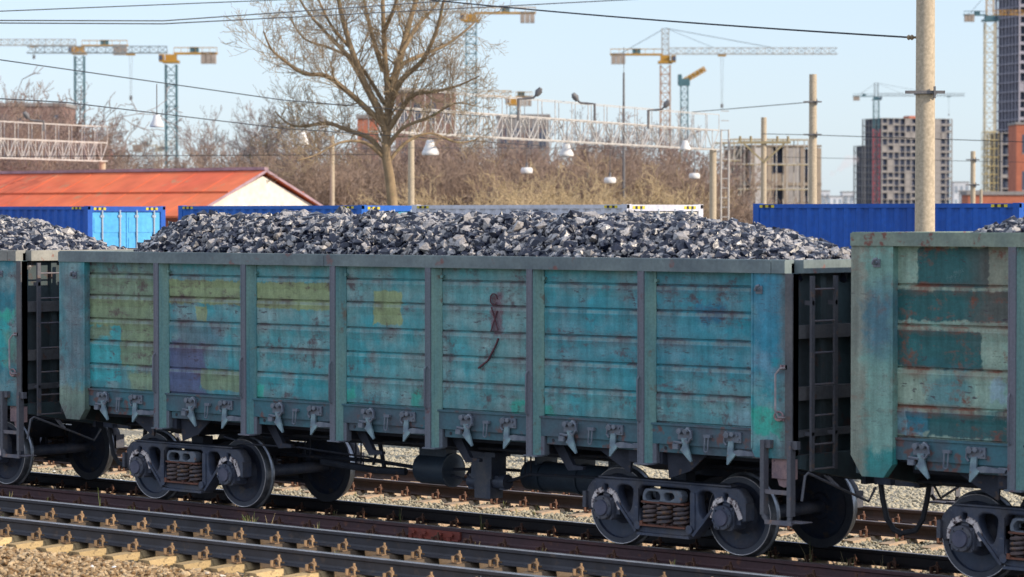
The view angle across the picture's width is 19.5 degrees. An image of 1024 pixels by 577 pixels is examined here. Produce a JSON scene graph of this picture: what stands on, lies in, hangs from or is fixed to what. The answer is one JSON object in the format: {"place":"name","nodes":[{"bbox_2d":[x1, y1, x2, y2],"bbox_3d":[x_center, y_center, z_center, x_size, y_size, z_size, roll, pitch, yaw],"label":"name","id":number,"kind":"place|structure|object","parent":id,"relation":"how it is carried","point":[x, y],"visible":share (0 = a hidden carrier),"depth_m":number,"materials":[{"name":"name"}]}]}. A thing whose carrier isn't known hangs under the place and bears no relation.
{"place":"outdoors","nodes":[
{"label":"outdoors","id":0,"kind":"place"},
{"bbox_2d":[0,103,76,139],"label":"brick building","id":1,"kind":"structure","parent":0,"point":[70,106],"depth_m":423.63,"materials":[{"name":"brick"}]},
{"bbox_2d":[0,0,275,11],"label":"overhead wire","id":2,"kind":"object","parent":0,"point":[134,5],"visible":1,"depth_m":67.53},
{"bbox_2d":[0,167,323,226],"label":"long shed","id":3,"kind":"structure","parent":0,"point":[171,190],"depth_m":120.28,"materials":[{"name":"red metal"}]},
{"bbox_2d":[0,0,458,20],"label":"overhead wire","id":4,"kind":"object","parent":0,"point":[231,15],"visible":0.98,"depth_m":69.76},
{"bbox_2d":[0,59,489,116],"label":"overhead wire","id":5,"kind":"object","parent":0,"point":[220,91],"visible":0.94,"depth_m":74.55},
{"bbox_2d":[0,98,544,145],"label":"overhead wire","id":6,"kind":"object","parent":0,"point":[237,122],"visible":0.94,"depth_m":75.64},
{"bbox_2d":[0,0,620,23],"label":"overhead wire","id":7,"kind":"object","parent":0,"point":[296,16],"visible":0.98,"depth_m":71.38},
{"bbox_2d":[219,0,520,205],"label":"bare tree","id":8,"kind":"object","parent":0,"point":[385,120],"visible":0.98,"depth_m":85.63,"materials":[{"name":"brown plant"}]},
{"bbox_2d":[395,89,456,161],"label":"brick building","id":9,"kind":"structure","parent":0,"point":[418,116],"depth_m":414.64,"materials":[{"name":"brick"}]},
{"bbox_2d":[0,0,997,203],"label":"sky","id":10,"kind":"structure","parent":0,"point":[560,54],"materials":[{"name":"blue"}]},
{"bbox_2d":[3,423,1023,576],"bbox_3d":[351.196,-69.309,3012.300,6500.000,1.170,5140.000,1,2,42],"label":"ground","id":11,"kind":"structure","parent":0,"point":[127,432],"depth_m":47.01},
{"bbox_2d":[0,76,73,137],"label":"bare tree","id":12,"kind":"object","parent":11,"relation":"on","point":[40,102],"visible":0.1,"depth_m":173.26,"materials":[{"name":"brown plant"}]},
{"bbox_2d":[0,121,107,169],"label":"lighting gantry","id":13,"kind":"object","parent":11,"relation":"on","point":[102,164],"visible":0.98,"depth_m":124.30,"materials":[{"name":"metal"}]},
{"bbox_2d":[0,117,109,170],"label":"bush","id":14,"kind":"object","parent":11,"relation":"on","point":[8,167],"visible":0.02,"depth_m":137.26,"materials":[{"name":"brown plant"}]},
{"bbox_2d":[0,108,114,170],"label":"bush","id":15,"kind":"object","parent":11,"relation":"on","point":[47,163],"visible":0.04,"depth_m":138.43,"materials":[{"name":"brown plant"}]},
{"bbox_2d":[0,90,124,168],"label":"bush","id":16,"kind":"object","parent":11,"relation":"on","point":[93,119],"visible":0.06,"depth_m":159.15,"materials":[{"name":"brown plant"}]},
{"bbox_2d":[0,39,128,146],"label":"tower crane","id":17,"kind":"object","parent":11,"relation":"on","point":[104,42],"visible":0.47,"depth_m":618.48,"materials":[{"name":"metal"}]},
{"bbox_2d":[1,109,129,169],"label":"bush","id":18,"kind":"object","parent":11,"relation":"on","point":[91,164],"visible":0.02,"depth_m":149.89,"materials":[{"name":"brown plant"}]},
{"bbox_2d":[0,95,151,167],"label":"bush","id":19,"kind":"object","parent":11,"relation":"on","point":[113,129],"visible":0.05,"depth_m":173.92,"materials":[{"name":"brown plant"}]},
{"bbox_2d":[16,80,155,168],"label":"bush","id":20,"kind":"object","parent":11,"relation":"on","point":[105,137],"visible":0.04,"depth_m":163.66,"materials":[{"name":"brown plant"}]},
{"bbox_2d":[0,67,182,163],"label":"bush","id":21,"kind":"object","parent":11,"relation":"on","point":[79,123],"visible":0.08,"depth_m":159.86,"materials":[{"name":"brown plant"}]},
{"bbox_2d":[26,46,217,167],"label":"tower crane","id":22,"kind":"object","parent":11,"relation":"on","point":[209,57],"visible":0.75,"depth_m":558.64,"materials":[{"name":"metal"}]},
{"bbox_2d":[0,546,261,576],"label":"brown ballast","id":23,"kind":"structure","parent":11,"relation":"on","point":[14,562],"depth_m":31.80,"materials":[{"name":"gravel"}]},
{"bbox_2d":[162,107,234,167],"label":"bare tree","id":24,"kind":"object","parent":11,"relation":"on","point":[204,128],"visible":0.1,"depth_m":191.81,"materials":[{"name":"brown plant"}]},
{"bbox_2d":[163,117,242,167],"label":"bare tree","id":25,"kind":"object","parent":11,"relation":"on","point":[185,139],"visible":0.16,"depth_m":178.80,"materials":[{"name":"brown plant"}]},
{"bbox_2d":[154,127,273,171],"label":"bush","id":26,"kind":"object","parent":11,"relation":"on","point":[210,159],"visible":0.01,"depth_m":149.22,"materials":[{"name":"brown plant"}]},
{"bbox_2d":[198,99,282,174],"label":"bare tree","id":27,"kind":"object","parent":11,"relation":"on","point":[227,142],"visible":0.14,"depth_m":165.38,"materials":[{"name":"brown plant"}]},
{"bbox_2d":[174,128,317,180],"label":"bush","id":28,"kind":"object","parent":11,"relation":"on","point":[245,157],"visible":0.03,"depth_m":157.04,"materials":[{"name":"brown plant"}]},
{"bbox_2d":[223,89,298,167],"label":"bare tree","id":29,"kind":"object","parent":11,"relation":"on","point":[266,145],"visible":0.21,"depth_m":161.98,"materials":[{"name":"brown plant"}]},
{"bbox_2d":[214,128,326,187],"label":"bush","id":30,"kind":"object","parent":11,"relation":"on","point":[244,165],"visible":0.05,"depth_m":151.05,"materials":[{"name":"brown plant"}]},
{"bbox_2d":[230,103,316,166],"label":"bare tree","id":31,"kind":"object","parent":11,"relation":"on","point":[242,149],"visible":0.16,"depth_m":168.78,"materials":[{"name":"brown plant"}]},
{"bbox_2d":[191,138,381,205],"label":"bush","id":32,"kind":"object","parent":11,"relation":"on","point":[326,193],"visible":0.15,"depth_m":146.43,"materials":[{"name":"brown plant"}]},
{"bbox_2d":[274,109,369,176],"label":"bare tree","id":33,"kind":"object","parent":11,"relation":"on","point":[366,121],"visible":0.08,"depth_m":172.81,"materials":[{"name":"brown plant"}]},
{"bbox_2d":[272,131,421,205],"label":"bush","id":34,"kind":"object","parent":11,"relation":"on","point":[340,188],"visible":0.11,"depth_m":148.48,"materials":[{"name":"brown plant"}]},
{"bbox_2d":[299,133,405,195],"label":"bush","id":35,"kind":"object","parent":11,"relation":"on","point":[369,158],"visible":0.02,"depth_m":156.46,"materials":[{"name":"brown plant"}]},
{"bbox_2d":[290,148,463,205],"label":"bush","id":36,"kind":"object","parent":11,"relation":"on","point":[353,183],"visible":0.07,"depth_m":146.59,"materials":[{"name":"brown plant"}]},
{"bbox_2d":[297,137,468,204],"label":"bush","id":37,"kind":"object","parent":11,"relation":"on","point":[359,157],"visible":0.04,"depth_m":156.82,"materials":[{"name":"brown plant"}]},
{"bbox_2d":[310,128,467,199],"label":"bush","id":38,"kind":"object","parent":11,"relation":"on","point":[344,158],"visible":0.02,"depth_m":156.17,"materials":[{"name":"brown plant"}]},
{"bbox_2d":[0,496,788,576],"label":"railway track","id":39,"kind":"structure","parent":11,"relation":"on","point":[214,545],"depth_m":33.02,"materials":[{"name":"metal"}]},
{"bbox_2d":[299,142,489,203],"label":"bush","id":40,"kind":"object","parent":11,"relation":"on","point":[396,171],"visible":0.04,"depth_m":154.80,"materials":[{"name":"brown plant"}]},
{"bbox_2d":[307,125,510,180],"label":"bush","id":41,"kind":"object","parent":11,"relation":"on","point":[398,146],"visible":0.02,"depth_m":172.39,"materials":[{"name":"brown plant"}]},
{"bbox_2d":[408,129,413,205],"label":"concrete pole","id":42,"kind":"object","parent":11,"relation":"on","point":[410,173],"visible":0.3,"depth_m":111.86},
{"bbox_2d":[363,140,470,204],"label":"bush","id":43,"kind":"object","parent":11,"relation":"on","point":[379,183],"visible":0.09,"depth_m":153.60,"materials":[{"name":"brown plant"}]},
{"bbox_2d":[347,165,498,205],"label":"bush","id":44,"kind":"object","parent":11,"relation":"on","point":[415,202],"visible":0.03,"depth_m":136.25,"materials":[{"name":"brown plant"}]},
{"bbox_2d":[363,132,519,205],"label":"bush","id":45,"kind":"object","parent":11,"relation":"on","point":[449,185],"visible":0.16,"depth_m":148.40,"materials":[{"name":"brown plant"}]},
{"bbox_2d":[373,141,554,205],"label":"bush","id":46,"kind":"object","parent":11,"relation":"on","point":[458,158],"visible":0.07,"depth_m":148.98,"materials":[{"name":"brown plant"}]},
{"bbox_2d":[401,6,535,165],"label":"tower crane","id":47,"kind":"object","parent":11,"relation":"on","point":[527,17],"visible":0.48,"depth_m":578.30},
{"bbox_2d":[357,118,581,180],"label":"bush","id":48,"kind":"object","parent":11,"relation":"on","point":[437,145],"visible":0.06,"depth_m":169.11,"materials":[{"name":"brown plant"}]},
{"bbox_2d":[396,139,549,204],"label":"bush","id":49,"kind":"object","parent":11,"relation":"on","point":[462,177],"visible":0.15,"depth_m":146.98,"materials":[{"name":"brown plant"}]},
{"bbox_2d":[32,446,944,550],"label":"railway track","id":50,"kind":"structure","parent":11,"relation":"on","point":[872,525],"depth_m":43.49,"materials":[{"name":"metal"}]},
{"bbox_2d":[422,156,581,204],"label":"bush","id":51,"kind":"object","parent":11,"relation":"on","point":[513,202],"visible":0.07,"depth_m":126.52,"materials":[{"name":"brown plant"}]},
{"bbox_2d":[459,112,547,178],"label":"bare tree","id":52,"kind":"object","parent":11,"relation":"on","point":[504,127],"visible":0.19,"depth_m":172.29,"materials":[{"name":"brown plant"}]},
{"bbox_2d":[477,90,532,113],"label":"tower crane","id":53,"kind":"object","parent":11,"relation":"on","point":[522,95],"visible":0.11,"depth_m":638.69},
{"bbox_2d":[9,470,1007,574],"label":"dry weeds","id":54,"kind":"object","parent":11,"relation":"on","point":[810,557],"visible":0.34,"depth_m":37.04,"materials":[{"name":"beige plant"}]},
{"bbox_2d":[0,472,1023,576],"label":"railway track","id":55,"kind":"structure","parent":11,"relation":"on","point":[113,493],"depth_m":39.14,"materials":[{"name":"metal"}]},
{"bbox_2d":[0,248,191,484],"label":"gondola wagon","id":56,"kind":"object","parent":55,"relation":"on","point":[33,419],"visible":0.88,"depth_m":43.39,"materials":[{"name":"paint"}]},
{"bbox_2d":[0,214,126,268],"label":"coal heap","id":57,"kind":"object","parent":56,"relation":"in","point":[22,233],"visible":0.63,"depth_m":44.93,"materials":[{"name":"stone"}]},
{"bbox_2d":[58,250,959,556],"bbox_3d":[-0.573,1.313,39.275,13.926,3.541,3.420,1,2,42],"label":"gondola wagon","id":58,"kind":"object","parent":55,"relation":"on","point":[720,390],"visible":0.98,"depth_m":37.11,"materials":[{"name":"paint"}]},
{"bbox_2d":[129,206,850,282],"bbox_3d":[-0.547,-0.594,39.212,12.937,1.003,3.001,1,2,42],"label":"coal heap","id":59,"kind":"object","parent":58,"relation":"in","point":[629,233],"visible":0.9,"depth_m":37.53,"materials":[{"name":"stone"}]},
{"bbox_2d":[850,231,1023,576],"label":"gondola wagon","id":60,"kind":"object","parent":55,"relation":"on","point":[937,358],"visible":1,"depth_m":32.50,"materials":[{"name":"paint"}]},
{"bbox_2d":[972,216,1023,232],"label":"coal heap","id":61,"kind":"object","parent":60,"relation":"in","point":[1013,224],"visible":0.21,"depth_m":32.51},
{"bbox_2d":[471,162,589,204],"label":"bush","id":62,"kind":"object","parent":11,"relation":"on","point":[542,191],"visible":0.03,"depth_m":131.09,"materials":[{"name":"brown plant"}]},
{"bbox_2d":[485,132,609,202],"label":"bush","id":63,"kind":"object","parent":11,"relation":"on","point":[542,163],"visible":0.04,"depth_m":155.57,"materials":[{"name":"brown plant"}]},
{"bbox_2d":[368,86,729,220],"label":"lighting gantry","id":64,"kind":"object","parent":11,"relation":"on","point":[712,180],"visible":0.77,"depth_m":107.48,"materials":[{"name":"metal"}]},
{"bbox_2d":[475,166,636,204],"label":"bush","id":65,"kind":"object","parent":11,"relation":"on","point":[591,199],"visible":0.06,"depth_m":126.42,"materials":[{"name":"brown plant"}]},
{"bbox_2d":[451,116,661,178],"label":"bush","id":66,"kind":"object","parent":11,"relation":"on","point":[520,156],"visible":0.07,"depth_m":175.42,"materials":[{"name":"brown plant"}]},
{"bbox_2d":[494,149,630,204],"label":"bush","id":67,"kind":"object","parent":11,"relation":"on","point":[569,196],"visible":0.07,"depth_m":137.33,"materials":[{"name":"brown plant"}]},
{"bbox_2d":[460,139,672,204],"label":"bush","id":68,"kind":"object","parent":11,"relation":"on","point":[536,166],"visible":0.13,"depth_m":147.02,"materials":[{"name":"brown plant"}]},
{"bbox_2d":[510,138,631,204],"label":"bush","id":69,"kind":"object","parent":11,"relation":"on","point":[551,164],"visible":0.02,"depth_m":152.85,"materials":[{"name":"brown plant"}]},
{"bbox_2d":[551,144,688,204],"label":"bush","id":70,"kind":"object","parent":11,"relation":"on","point":[620,161],"visible":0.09,"depth_m":148.17,"materials":[{"name":"brown plant"}]},
{"bbox_2d":[622,73,624,203],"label":"steel mast","id":71,"kind":"object","parent":11,"relation":"on","point":[623,168],"visible":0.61,"depth_m":139.88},
{"bbox_2d":[532,112,738,187],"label":"bush","id":72,"kind":"object","parent":11,"relation":"on","point":[616,147],"visible":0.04,"depth_m":173.03,"materials":[{"name":"brown plant"}]},
{"bbox_2d":[542,135,731,204],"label":"bush","id":73,"kind":"object","parent":11,"relation":"on","point":[684,175],"visible":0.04,"depth_m":152.33,"materials":[{"name":"brown plant"}]},
{"bbox_2d":[535,131,744,219],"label":"bush","id":74,"kind":"object","parent":11,"relation":"on","point":[640,175],"visible":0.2,"depth_m":146.29,"materials":[{"name":"brown plant"}]},
{"bbox_2d":[592,167,707,210],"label":"bush","id":75,"kind":"object","parent":11,"relation":"on","point":[625,201],"visible":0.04,"depth_m":130.41,"materials":[{"name":"brown plant"}]},
{"bbox_2d":[584,162,734,218],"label":"bush","id":76,"kind":"object","parent":11,"relation":"on","point":[666,192],"visible":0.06,"depth_m":130.50,"materials":[{"name":"brown plant"}]},
{"bbox_2d":[575,165,750,223],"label":"bush","id":77,"kind":"object","parent":11,"relation":"on","point":[673,200],"visible":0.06,"depth_m":128.39,"materials":[{"name":"brown plant"}]},
{"bbox_2d":[583,140,752,220],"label":"bush","id":78,"kind":"object","parent":11,"relation":"on","point":[661,171],"visible":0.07,"depth_m":148.17,"materials":[{"name":"brown plant"}]},
{"bbox_2d":[643,107,705,181],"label":"bare tree","id":79,"kind":"object","parent":11,"relation":"on","point":[677,152],"visible":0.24,"depth_m":169.35,"materials":[{"name":"brown plant"}]},
{"bbox_2d":[593,139,767,222],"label":"bush","id":80,"kind":"object","parent":11,"relation":"on","point":[700,185],"visible":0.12,"depth_m":150.01,"materials":[{"name":"brown plant"}]},
{"bbox_2d":[678,66,706,159],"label":"luffing crane","id":81,"kind":"object","parent":11,"relation":"on","point":[684,81],"visible":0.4,"depth_m":558.85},
{"bbox_2d":[610,28,837,152],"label":"tower crane","id":82,"kind":"object","parent":11,"relation":"on","point":[617,58],"visible":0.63,"depth_m":598.68,"materials":[{"name":"yellow metal"}]},
{"bbox_2d":[676,133,775,216],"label":"bush","id":83,"kind":"object","parent":11,"relation":"on","point":[732,162],"visible":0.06,"depth_m":180.13,"materials":[{"name":"brown plant"}]},
{"bbox_2d":[701,163,807,223],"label":"bush","id":84,"kind":"object","parent":11,"relation":"on","point":[741,218],"visible":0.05,"depth_m":127.65,"materials":[{"name":"brown plant"}]},
{"bbox_2d":[737,117,790,203],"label":"concrete pole","id":85,"kind":"object","parent":11,"relation":"on","point":[763,142],"visible":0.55,"depth_m":117.83,"materials":[{"name":"beige concrete"}]},
{"bbox_2d":[729,138,808,212],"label":"scaffolding","id":86,"kind":"object","parent":11,"relation":"on","point":[783,164],"visible":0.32,"depth_m":311.82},
{"bbox_2d":[803,74,821,203],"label":"concrete pole","id":87,"kind":"object","parent":11,"relation":"on","point":[812,102],"visible":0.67,"depth_m":103.82,"materials":[{"name":"concrete"}]},
{"bbox_2d":[853,83,964,203],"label":"tower crane","id":88,"kind":"object","parent":11,"relation":"on","point":[857,98],"visible":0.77,"depth_m":1348.25,"materials":[{"name":"metal"}]},
{"bbox_2d":[905,0,944,231],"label":"concrete pole","id":89,"kind":"object","parent":11,"relation":"on","point":[925,92],"visible":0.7,"depth_m":50.42,"materials":[{"name":"concrete"}]},
{"bbox_2d":[907,35,915,39],"bbox_3d":[6.877,-4.255,50.600,0.360,0.100,0.100,0,1,0],"label":"insulator","id":90,"kind":"object","parent":89,"relation":"attached to","point":[911,37],"visible":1,"depth_m":50.57,"materials":[{"name":"brown ceramic"}]},
{"bbox_2d":[430,0,906,37],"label":"overhead wire","id":91,"kind":"object","parent":90,"relation":"attached to","point":[680,21],"visible":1,"depth_m":56.83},
{"bbox_2d":[966,151,979,202],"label":"concrete pole","id":92,"kind":"object","parent":11,"relation":"on","point":[973,184],"visible":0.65,"depth_m":119.87,"materials":[{"name":"concrete"}]},
{"bbox_2d":[981,131,998,190],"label":"scaffolding","id":93,"kind":"object","parent":11,"relation":"on","point":[989,157],"visible":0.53,"depth_m":798.25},
{"bbox_2d":[963,0,1023,190],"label":"tower crane","id":94,"kind":"object","parent":11,"relation":"on","point":[969,17],"visible":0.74,"depth_m":858.14,"materials":[{"name":"yellow metal"}]},
{"bbox_2d":[987,133,1007,190],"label":"unfinished building","id":95,"kind":"structure","parent":11,"relation":"on","point":[1003,166],"depth_m":854.59,"materials":[{"name":"concrete"}]},
{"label":"shipping container","id":96,"kind":"object","parent":11,"relation":"on","visible":0},
{"bbox_2d":[0,206,165,247],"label":"shipping container","id":97,"kind":"object","parent":96,"relation":"on","point":[126,226],"visible":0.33,"depth_m":72.38,"materials":[{"name":"metal"}]},
{"bbox_2d":[93,210,125,247],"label":"door","id":98,"kind":"structure","parent":97,"relation":"in","point":[110,227],"depth_m":72.10,"materials":[{"name":"metal"}]},
{"bbox_2d":[126,210,159,247],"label":"door","id":99,"kind":"structure","parent":97,"relation":"in","point":[140,226],"depth_m":72.77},
{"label":"shipping container","id":100,"kind":"object","parent":11,"relation":"on","visible":0},
{"bbox_2d":[178,205,411,220],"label":"shipping container","id":101,"kind":"object","parent":100,"relation":"on","point":[233,210],"visible":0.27,"depth_m":67.13,"materials":[{"name":"metal"}]},
{"bbox_3d":[0.911,2.122,63.129,6.082,2.589,2.448,1,2,42],"label":"shipping container","id":102,"kind":"object","parent":11,"relation":"on","visible":0},
{"bbox_2d":[412,204,702,216],"bbox_3d":[0.911,-0.477,63.066,6.082,2.589,2.448,1,2,42],"label":"shipping container","id":103,"kind":"object","parent":102,"relation":"on","point":[697,209],"visible":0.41,"depth_m":61.61,"materials":[{"name":"metal"}]},
{"bbox_3d":[7.745,2.275,56.868,6.082,2.589,2.448,1,2,42],"label":"shipping container","id":104,"kind":"object","parent":11,"relation":"on","visible":0},
{"bbox_2d":[753,203,1023,248],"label":"shipping container","id":105,"kind":"object","parent":104,"relation":"on","point":[837,224],"visible":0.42,"depth_m":56.17,"materials":[{"name":"metal"}]},
{"bbox_2d":[496,114,549,168],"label":"grey building","id":106,"kind":"structure","parent":0,"point":[531,128],"depth_m":514.63,"materials":[{"name":"concrete"}]},
{"bbox_2d":[725,145,821,220],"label":"unfinished building","id":107,"kind":"structure","parent":0,"point":[790,171],"depth_m":325.96,"materials":[{"name":"brown concrete"}]},
{"bbox_2d":[853,145,864,203],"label":"unfinished building","id":108,"kind":"structure","parent":0,"point":[858,179],"depth_m":1448.58,"materials":[{"name":"concrete"}]},
{"bbox_2d":[862,116,952,203],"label":"unfinished building","id":109,"kind":"structure","parent":0,"point":[897,181],"depth_m":1389.34,"materials":[{"name":"concrete"}]},
{"bbox_2d":[960,191,1023,202],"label":"red building","id":110,"kind":"structure","parent":0,"point":[1003,196],"depth_m":416.93,"materials":[{"name":"brick"}]},
{"bbox_2d":[994,0,1023,132],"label":"unfinished building","id":111,"kind":"structure","parent":0,"point":[1010,65],"depth_m":895.17,"materials":[{"name":"concrete"}]},
{"bbox_2d":[1007,122,1023,190],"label":"brick building","id":112,"kind":"structure","parent":0,"point":[1015,162],"depth_m":614.87,"materials":[{"name":"brick"}]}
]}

